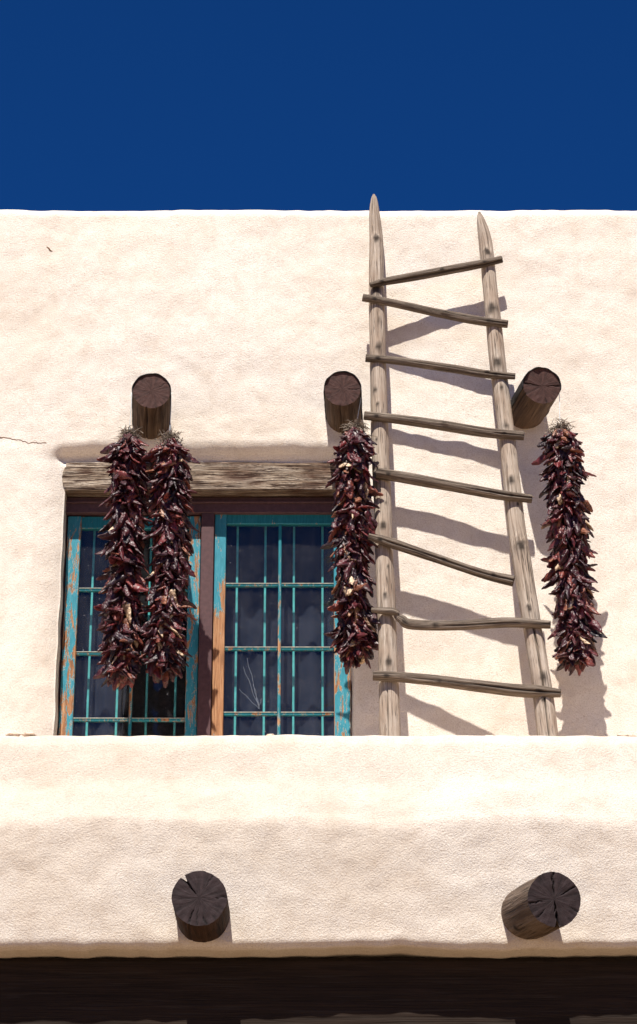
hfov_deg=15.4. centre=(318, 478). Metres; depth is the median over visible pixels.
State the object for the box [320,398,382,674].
ristra
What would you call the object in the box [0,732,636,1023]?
parapet wall
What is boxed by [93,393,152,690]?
ristra
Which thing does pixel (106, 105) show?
sky
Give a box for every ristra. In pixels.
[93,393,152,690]
[138,413,199,687]
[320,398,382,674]
[531,394,607,675]
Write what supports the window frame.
in the adobe house
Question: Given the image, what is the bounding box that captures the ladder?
[362,194,560,735]
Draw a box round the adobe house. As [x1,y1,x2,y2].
[0,210,636,736]
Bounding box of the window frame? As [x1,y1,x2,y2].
[57,497,351,735]
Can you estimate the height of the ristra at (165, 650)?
1.707 m
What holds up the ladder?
on the terrace floor
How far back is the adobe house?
13.38 m
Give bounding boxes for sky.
[0,0,636,210]
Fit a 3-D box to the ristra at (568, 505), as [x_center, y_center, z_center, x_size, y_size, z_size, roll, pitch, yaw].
[1.341,0.229,12.690,0.360,1.689,0.320,0,-23,0]

